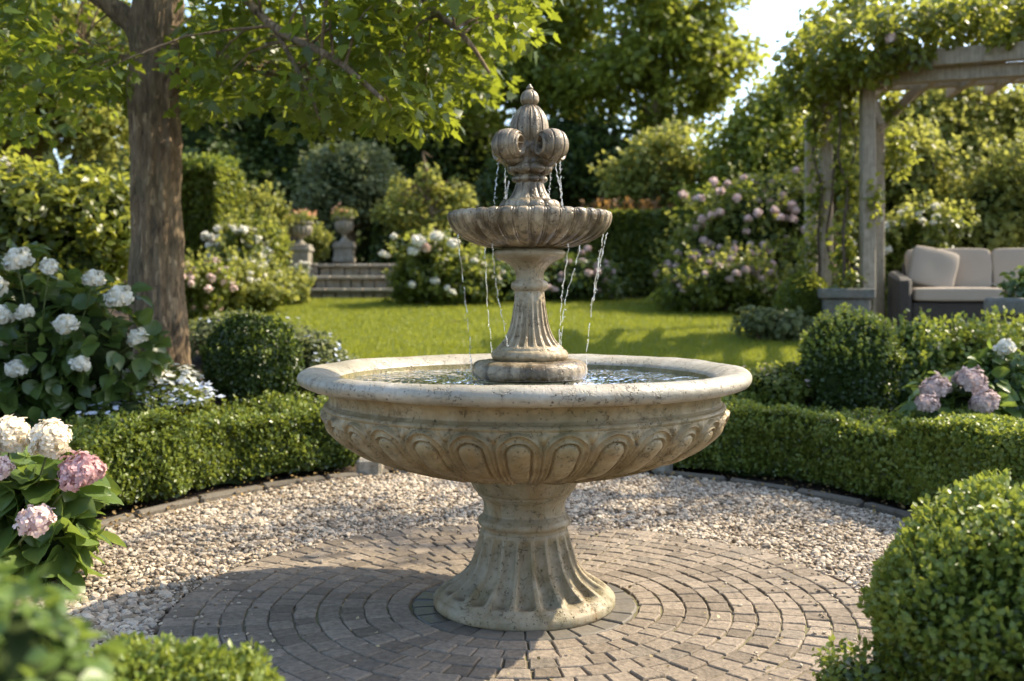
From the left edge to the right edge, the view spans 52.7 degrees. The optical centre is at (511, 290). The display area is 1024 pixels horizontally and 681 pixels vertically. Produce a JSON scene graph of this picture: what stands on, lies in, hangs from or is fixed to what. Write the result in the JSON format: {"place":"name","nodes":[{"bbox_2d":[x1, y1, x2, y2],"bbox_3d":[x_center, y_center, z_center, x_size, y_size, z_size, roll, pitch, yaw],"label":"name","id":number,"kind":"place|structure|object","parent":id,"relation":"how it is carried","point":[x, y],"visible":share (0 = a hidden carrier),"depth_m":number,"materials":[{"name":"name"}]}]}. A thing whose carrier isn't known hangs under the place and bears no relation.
{"place":"outdoors","nodes":[
{"label":"outdoors","id":0,"kind":"place"},
{"bbox_2d":[13,266,912,519],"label":"ground","id":1,"kind":"structure","parent":0,"point":[198,362],"depth_m":6.62,"materials":[{"name":"soil"}]},
{"bbox_2d":[0,414,126,595],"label":"hydrangea","id":2,"kind":"object","parent":1,"relation":"on","point":[48,512],"visible":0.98,"depth_m":4.15,"materials":[{"name":"green plant"}]},
{"bbox_2d":[0,0,129,177],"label":"broadleaf tree","id":3,"kind":"object","parent":1,"relation":"on","point":[105,143],"visible":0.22,"depth_m":12.74,"materials":[{"name":"green plant"}]},
{"bbox_2d":[0,145,130,300],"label":"broadleaf hedge","id":4,"kind":"object","parent":1,"relation":"on","point":[72,221],"visible":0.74,"depth_m":10.07,"materials":[{"name":"green plant"}]},
{"bbox_2d":[0,227,173,428],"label":"white flowering shrub","id":5,"kind":"object","parent":1,"relation":"on","point":[64,349],"visible":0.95,"depth_m":6.45,"materials":[{"name":"green plant"}]},
{"bbox_2d":[82,363,204,401],"bbox_3d":[-2.492,0.734,6.953,0.734,0.504,0.912,0,0,0],"label":"white flower mat","id":6,"kind":"object","parent":1,"relation":"on","point":[171,375],"visible":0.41,"depth_m":6.82,"materials":[{"name":"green plant"}]},
{"bbox_2d":[71,379,224,423],"bbox_3d":[-2.346,0.866,6.641,0.942,0.558,0.749,0,0,-27],"label":"pale blue flower mat","id":7,"kind":"object","parent":1,"relation":"on","point":[183,400],"visible":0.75,"depth_m":6.52,"materials":[{"name":"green plant"}]},
{"bbox_2d":[25,389,359,510],"bbox_3d":[-2.130,0.949,6.100,1.077,0.548,3.491,0,0,32],"label":"clipped hedge","id":8,"kind":"object","parent":1,"relation":"on","point":[161,454],"visible":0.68,"depth_m":6.25,"materials":[{"name":"green plant"}]},
{"bbox_2d":[184,245,238,319],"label":"flowering shrub","id":9,"kind":"object","parent":1,"relation":"on","point":[207,284],"visible":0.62,"depth_m":12.44,"materials":[{"name":"green plant"}]},
{"bbox_2d":[181,150,247,261],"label":"tall hedge","id":10,"kind":"object","parent":1,"relation":"on","point":[213,191],"visible":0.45,"depth_m":14.62,"materials":[{"name":"green plant"}]},
{"bbox_2d":[179,4,281,205],"bbox_3d":[-6.493,-3.200,22.029,3.327,5.814,2.802,0,0,0],"label":"conifer","id":11,"kind":"object","parent":1,"relation":"on","point":[235,143],"visible":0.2,"depth_m":21.46,"materials":[{"name":"green plant"}]},
{"bbox_2d":[201,202,294,276],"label":"flowering shrub","id":12,"kind":"object","parent":1,"relation":"on","point":[247,237],"visible":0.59,"depth_m":14.00,"materials":[{"name":"green plant"}]},
{"bbox_2d":[198,305,305,405],"bbox_3d":[-1.892,0.549,7.538,0.755,0.880,0.767,0,0,-40],"label":"box ball","id":13,"kind":"object","parent":1,"relation":"on","point":[243,354],"visible":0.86,"depth_m":7.29,"materials":[{"name":"green plant"}]},
{"bbox_2d":[211,245,299,313],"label":"leafy shrub","id":14,"kind":"object","parent":1,"relation":"on","point":[258,286],"visible":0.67,"depth_m":13.04,"materials":[{"name":"green plant"}]},
{"bbox_2d":[244,180,294,268],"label":"leafy shrub","id":15,"kind":"object","parent":1,"relation":"on","point":[258,203],"visible":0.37,"depth_m":15.49,"materials":[{"name":"green plant"}]},
{"bbox_2d":[188,310,359,397],"bbox_3d":[-2.026,0.543,8.670,0.892,0.759,2.428,0,0,-44],"label":"grey leaved perennial","id":16,"kind":"object","parent":1,"relation":"on","point":[319,350],"visible":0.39,"depth_m":7.99,"materials":[{"name":"green plant"}]},
{"bbox_2d":[0,0,563,369],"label":"tree","id":17,"kind":"object","parent":1,"relation":"on","point":[425,76],"visible":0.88,"depth_m":6.76,"materials":[{"name":"green plant"}]},
{"bbox_2d":[232,0,354,243],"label":"conifer","id":18,"kind":"object","parent":1,"relation":"on","point":[286,161],"visible":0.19,"depth_m":22.09,"materials":[{"name":"green plant"}]},
{"bbox_2d":[283,264,316,304],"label":"leafy shrub","id":19,"kind":"object","parent":1,"relation":"on","point":[302,285],"visible":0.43,"depth_m":14.18,"materials":[{"name":"green plant"}]},
{"bbox_2d":[288,244,313,281],"bbox_3d":[-3.267,-0.330,15.933,0.366,0.742,0.366,0,0,0],"label":"pedestal","id":20,"kind":"object","parent":1,"relation":"on","point":[303,252],"visible":0.43,"depth_m":15.78,"materials":[{"name":"stone"}]},
{"bbox_2d":[284,209,316,243],"bbox_3d":[-3.276,-0.983,15.923,0.535,0.564,0.613,0,0,0],"label":"urn","id":21,"kind":"object","parent":20,"relation":"on","point":[300,229],"visible":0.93,"depth_m":15.81,"materials":[{"name":"stone"}]},
{"bbox_2d":[289,260,313,279],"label":"silver plant","id":22,"kind":"object","parent":1,"relation":"on","point":[305,264],"visible":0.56,"depth_m":14.87,"materials":[{"name":"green plant"}]},
{"bbox_2d":[286,263,319,284],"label":"retaining wall","id":23,"kind":"structure","parent":1,"relation":"on","point":[315,270],"depth_m":15.95,"materials":[{"name":"stone"}]},
{"bbox_2d":[303,221,335,263],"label":"leafy shrub","id":24,"kind":"object","parent":1,"relation":"on","point":[319,244],"visible":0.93,"depth_m":16.33,"materials":[{"name":"green plant"}]},
{"bbox_2d":[332,242,355,262],"bbox_3d":[-2.726,-0.616,16.771,0.343,0.332,0.343,0,0,0],"label":"pedestal","id":25,"kind":"object","parent":1,"relation":"on","point":[344,252],"visible":1,"depth_m":16.62,"materials":[{"name":"stone"}]},
{"bbox_2d":[330,202,357,241],"bbox_3d":[-2.731,-1.106,16.794,0.459,0.649,0.438,0,0,0],"label":"urn","id":26,"kind":"object","parent":25,"relation":"on","point":[344,218],"visible":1,"depth_m":16.67,"materials":[{"name":"stone"}]},
{"bbox_2d":[280,132,412,263],"bbox_3d":[-2.865,-1.531,18.220,2.285,2.490,1.799,0,0,0],"label":"round bush","id":27,"kind":"object","parent":1,"relation":"on","point":[354,179],"visible":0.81,"depth_m":17.82,"materials":[{"name":"green plant"}]},
{"bbox_2d":[310,264,397,299],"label":"garden steps","id":28,"kind":"structure","parent":1,"relation":"on","point":[346,281],"depth_m":15.66,"materials":[{"name":"stone"}]},
{"bbox_2d":[356,457,383,476],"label":"stone block","id":29,"kind":"structure","parent":1,"relation":"on","point":[369,467],"depth_m":6.75,"materials":[{"name":"beige stone"}]},
{"bbox_2d":[326,4,510,211],"bbox_3d":[-1.827,-3.531,23.559,5.173,6.466,3.295,0,0,0],"label":"conifer","id":30,"kind":"object","parent":1,"relation":"on","point":[464,163],"visible":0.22,"depth_m":22.76,"materials":[{"name":"green plant"}]},
{"bbox_2d":[369,152,478,241],"bbox_3d":[-1.371,-1.283,16.770,1.922,1.974,1.106,0,0,0],"label":"tree","id":31,"kind":"object","parent":1,"relation":"on","point":[401,202],"visible":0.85,"depth_m":16.72,"materials":[{"name":"green plant"}]},
{"bbox_2d":[16,137,858,266],"bbox_3d":[-0.198,-2.659,26.910,46.215,5.056,7.209,0,0,0],"label":"wood","id":32,"kind":"object","parent":1,"relation":"on","point":[364,239],"depth_m":26.39,"materials":[{"name":"green plant"}]},
{"bbox_2d":[378,222,504,305],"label":"flowering shrub","id":33,"kind":"object","parent":1,"relation":"on","point":[427,269],"visible":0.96,"depth_m":14.12,"materials":[{"name":"green plant"}]},
{"bbox_2d":[12,472,904,656],"bbox_3d":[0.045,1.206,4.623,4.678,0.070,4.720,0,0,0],"label":"gravel","id":34,"kind":"structure","parent":1,"relation":"on","point":[125,608],"depth_m":5.31,"materials":[{"name":"beige gravel"}]},
{"bbox_2d":[0,561,129,680],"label":"foreground shrub","id":35,"kind":"object","parent":34,"relation":"on","point":[33,647],"visible":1,"depth_m":1.24,"materials":[{"name":"green plant"}]},
{"bbox_2d":[80,630,285,680],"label":"foreground box","id":36,"kind":"object","parent":34,"relation":"on","point":[144,659],"visible":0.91,"depth_m":2.12,"materials":[{"name":"green plant"}]},
{"bbox_2d":[69,503,865,680],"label":"petal litter","id":37,"kind":"object","parent":34,"relation":"on","point":[538,657],"visible":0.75,"depth_m":4.11,"materials":[{"name":"plant"}]},
{"bbox_2d":[101,467,911,530],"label":"leaf litter","id":38,"kind":"object","parent":34,"relation":"on","point":[650,475],"visible":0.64,"depth_m":6.14,"materials":[{"name":"brown plant"}]},
{"bbox_2d":[811,634,882,680],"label":"box sprig","id":39,"kind":"object","parent":34,"relation":"on","point":[849,668],"visible":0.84,"depth_m":2.77,"materials":[{"name":"green plant"}]},
{"bbox_2d":[855,467,1023,680],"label":"box ball","id":40,"kind":"object","parent":34,"relation":"on","point":[942,596],"visible":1,"depth_m":2.44,"materials":[{"name":"green plant"}]},
{"bbox_2d":[368,216,578,265],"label":"tall hedge","id":41,"kind":"object","parent":1,"relation":"on","point":[378,243],"visible":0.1,"depth_m":17.61,"materials":[{"name":"green plant"}]},
{"bbox_2d":[101,468,912,528],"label":"kerb","id":42,"kind":"structure","parent":1,"relation":"on","point":[830,497],"depth_m":6.04,"materials":[{"name":"stone"}]},
{"bbox_2d":[394,468,647,473],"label":"edging wall","id":43,"kind":"structure","parent":1,"relation":"on","point":[401,471],"depth_m":6.97,"materials":[{"name":"stone"}]},
{"bbox_2d":[430,0,630,148],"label":"broadleaf tree","id":44,"kind":"object","parent":1,"relation":"on","point":[572,31],"visible":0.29,"depth_m":20.94,"materials":[{"name":"green plant"}]},
{"bbox_2d":[468,245,631,303],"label":"flowering shrub","id":45,"kind":"object","parent":1,"relation":"on","point":[579,276],"visible":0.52,"depth_m":14.69,"materials":[{"name":"green plant"}]},
{"bbox_2d":[464,98,673,208],"bbox_3d":[1.179,-2.041,21.010,4.397,3.519,3.127,0,0,0],"label":"broadleaf tree","id":46,"kind":"object","parent":1,"relation":"on","point":[578,180],"visible":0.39,"depth_m":20.39,"materials":[{"name":"green plant"}]},
{"bbox_2d":[578,196,702,297],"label":"tall hedge","id":47,"kind":"object","parent":1,"relation":"on","point":[631,234],"visible":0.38,"depth_m":15.81,"materials":[{"name":"green plant"}]},
{"bbox_2d":[587,114,732,210],"bbox_3d":[2.636,-1.619,17.209,2.766,2.648,1.765,0,0,0],"label":"tree","id":48,"kind":"object","parent":1,"relation":"on","point":[653,161],"visible":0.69,"depth_m":16.93,"materials":[{"name":"green plant"}]},
{"bbox_2d":[551,0,771,145],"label":"broadleaf tree","id":49,"kind":"object","parent":1,"relation":"on","point":[696,50],"visible":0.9,"depth_m":20.04,"materials":[{"name":"green plant"}]},
{"bbox_2d":[652,464,672,474],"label":"stone block","id":50,"kind":"structure","parent":1,"relation":"on","point":[661,469],"depth_m":6.86,"materials":[{"name":"grey stone"}]},
{"bbox_2d":[643,236,793,315],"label":"flowering shrub","id":51,"kind":"object","parent":1,"relation":"on","point":[732,283],"visible":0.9,"depth_m":12.98,"materials":[{"name":"green plant"}]},
{"bbox_2d":[649,159,833,310],"bbox_3d":[3.122,-0.735,14.125,2.245,2.156,2.087,0,0,39],"label":"flowering shrub","id":52,"kind":"object","parent":1,"relation":"on","point":[756,222],"visible":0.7,"depth_m":13.92,"materials":[{"name":"green plant"}]},
{"bbox_2d":[667,65,834,211],"bbox_3d":[3.783,-1.887,16.241,2.432,3.235,1.962,0,0,23],"label":"tree","id":53,"kind":"object","parent":1,"relation":"on","point":[755,135],"visible":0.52,"depth_m":15.90,"materials":[{"name":"green plant"}]},
{"bbox_2d":[729,360,812,408],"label":"perennial","id":54,"kind":"object","parent":1,"relation":"on","point":[787,382],"visible":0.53,"depth_m":7.31,"materials":[{"name":"green plant"}]},
{"bbox_2d":[730,305,822,341],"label":"leafy shrub","id":55,"kind":"object","parent":1,"relation":"on","point":[765,323],"visible":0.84,"depth_m":10.26,"materials":[{"name":"green plant"}]},
{"bbox_2d":[772,270,827,321],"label":"bush","id":56,"kind":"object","parent":1,"relation":"on","point":[795,290],"depth_m":10.70,"materials":[{"name":"green plant"}]},
{"bbox_2d":[673,391,934,503],"bbox_3d":[1.816,0.949,6.748,0.961,0.533,2.299,0,0,-44],"label":"clipped hedge","id":57,"kind":"object","parent":1,"relation":"on","point":[847,450],"visible":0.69,"depth_m":6.41,"materials":[{"name":"green plant"}]},
{"bbox_2d":[799,91,892,265],"bbox_3d":[5.684,-2.102,18.552,2.817,3.621,2.040,0,0,0],"label":"broadleaf tree","id":58,"kind":"object","parent":1,"relation":"on","point":[836,194],"visible":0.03,"depth_m":18.21,"materials":[{"name":"green plant"}]},
{"bbox_2d":[797,302,909,413],"bbox_3d":[2.445,0.510,7.393,0.810,0.851,0.794,0,0,0],"label":"box ball","id":59,"kind":"object","parent":1,"relation":"on","point":[850,360],"visible":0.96,"depth_m":7.15,"materials":[{"name":"green plant"}]},
{"bbox_2d":[834,108,971,316],"bbox_3d":[5.132,-0.950,13.824,1.690,3.030,1.395,0,0,0],"label":"leafy shrub","id":60,"kind":"object","parent":1,"relation":"on","point":[931,152],"visible":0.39,"depth_m":13.47,"materials":[{"name":"green plant"}]},
{"bbox_2d":[883,307,954,405],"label":"leafy shrub","id":61,"kind":"object","parent":1,"relation":"on","point":[922,346],"visible":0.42,"depth_m":7.37,"materials":[{"name":"green plant"}]},
{"bbox_2d":[871,189,980,317],"bbox_3d":[4.988,-0.334,12.627,1.398,1.823,0.948,0,0,16],"label":"flowering shrub","id":62,"kind":"object","parent":1,"relation":"on","point":[910,227],"visible":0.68,"depth_m":12.42,"materials":[{"name":"green plant"}]},
{"bbox_2d":[878,83,1023,247],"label":"broadleaf tree","id":63,"kind":"object","parent":1,"relation":"on","point":[974,113],"visible":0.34,"depth_m":16.98,"materials":[{"name":"green plant"}]},
{"bbox_2d":[889,338,1023,419],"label":"hydrangea","id":64,"kind":"object","parent":1,"relation":"on","point":[966,386],"visible":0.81,"depth_m":6.32,"materials":[{"name":"pink plant"}]},
{"bbox_2d":[890,403,1023,508],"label":"clipped hedge","id":65,"kind":"object","parent":1,"relation":"on","point":[934,455],"visible":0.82,"depth_m":5.45,"materials":[{"name":"green plant"}]},
{"bbox_2d":[908,117,1023,253],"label":"leafy shrub","id":66,"kind":"object","parent":1,"relation":"on","point":[997,197],"visible":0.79,"depth_m":13.11,"materials":[{"name":"green plant"}]},
{"bbox_2d":[916,304,1023,377],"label":"leafy shrub","id":67,"kind":"object","parent":1,"relation":"on","point":[964,344],"visible":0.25,"depth_m":7.58,"materials":[{"name":"green plant"}]},
{"bbox_2d":[976,348,1023,418],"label":"dark shrub","id":68,"kind":"object","parent":1,"relation":"on","point":[1016,386],"visible":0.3,"depth_m":6.48,"materials":[{"name":"green plant"}]},
{"bbox_2d":[983,297,1023,326],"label":"planter","id":69,"kind":"object","parent":1,"relation":"on","point":[1015,304],"visible":0.41,"depth_m":8.83,"materials":[{"name":"grey stone"}]},
{"bbox_2d":[992,265,1023,297],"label":"potted plant","id":70,"kind":"object","parent":69,"relation":"in","point":[1009,286],"visible":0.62,"depth_m":8.98,"materials":[{"name":"green plant"}]},
{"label":"patio","id":71,"kind":"structure","parent":1,"relation":"on","visible":0},
{"bbox_2d":[817,288,875,318],"bbox_3d":[3.373,0.240,10.450,0.526,0.520,0.526,0,0,13],"label":"planter","id":72,"kind":"object","parent":71,"relation":"on","point":[831,298],"visible":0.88,"depth_m":10.22,"materials":[{"name":"grey stone"}]},
{"bbox_2d":[827,269,867,287],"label":"potted plant","id":73,"kind":"object","parent":72,"relation":"in","point":[847,282],"visible":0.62,"depth_m":10.33,"materials":[{"name":"green plant"}]},
{"bbox_2d":[803,41,1023,324],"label":"pergola","id":74,"kind":"object","parent":71,"relation":"on","point":[994,70],"visible":0.48,"depth_m":10.36,"materials":[{"name":"grey wood"}]},
{"bbox_2d":[793,92,840,286],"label":"climbing plant","id":75,"kind":"object","parent":74,"relation":"attached to","point":[813,130],"visible":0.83,"depth_m":10.91,"materials":[{"name":"green plant"}]},
{"bbox_2d":[824,84,923,287],"bbox_3d":[3.901,-1.134,11.069,0.696,2.347,1.828,0,0,36],"label":"climbing plant","id":76,"kind":"object","parent":74,"relation":"attached to","point":[895,154],"visible":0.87,"depth_m":10.61,"materials":[{"name":"green plant"}]},
{"bbox_2d":[770,0,1023,286],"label":"climbing plant","id":77,"kind":"object","parent":74,"relation":"attached to","point":[993,23],"visible":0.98,"depth_m":9.97,"materials":[{"name":"green plant"}]},
{"bbox_2d":[888,248,1023,330],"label":"garden sofa","id":78,"kind":"object","parent":71,"relation":"on","point":[979,271],"visible":0.69,"depth_m":10.92,"materials":[{"name":"fabric"}]},
{"bbox_2d":[908,246,958,287],"bbox_3d":[4.551,-0.220,11.162,0.542,0.532,0.302,0,0,13],"label":"throw pillow","id":79,"kind":"object","parent":78,"relation":"on","point":[931,267],"visible":0.8,"depth_m":11.09,"materials":[{"name":"fabric"}]},
{"bbox_2d":[188,297,805,368],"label":"lawn","id":80,"kind":"structure","parent":0,"point":[549,321],"depth_m":11.54,"materials":[{"name":"green plant"}]},
{"bbox_2d":[157,524,873,680],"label":"paving circle","id":81,"kind":"object","parent":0,"point":[386,566],"visible":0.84,"depth_m":3.79,"materials":[{"name":"stone"}]},
{"bbox_2d":[158,525,871,680],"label":"stray gravel","id":82,"kind":"structure","parent":81,"relation":"on","point":[602,527],"depth_m":4.22,"materials":[{"name":"beige gravel"}]},
{"bbox_2d":[297,84,751,631],"bbox_3d":[0.048,0.204,3.970,1.714,1.997,1.711,0,0,0],"label":"fountain","id":83,"kind":"object","parent":81,"relation":"on","point":[526,425],"visible":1,"depth_m":3.70,"materials":[{"name":"stone"}]},
{"bbox_2d":[53,0,1018,246],"label":"sky","id":84,"kind":"structure","parent":0,"point":[772,19],"materials":[{"name":"white"}]}
]}

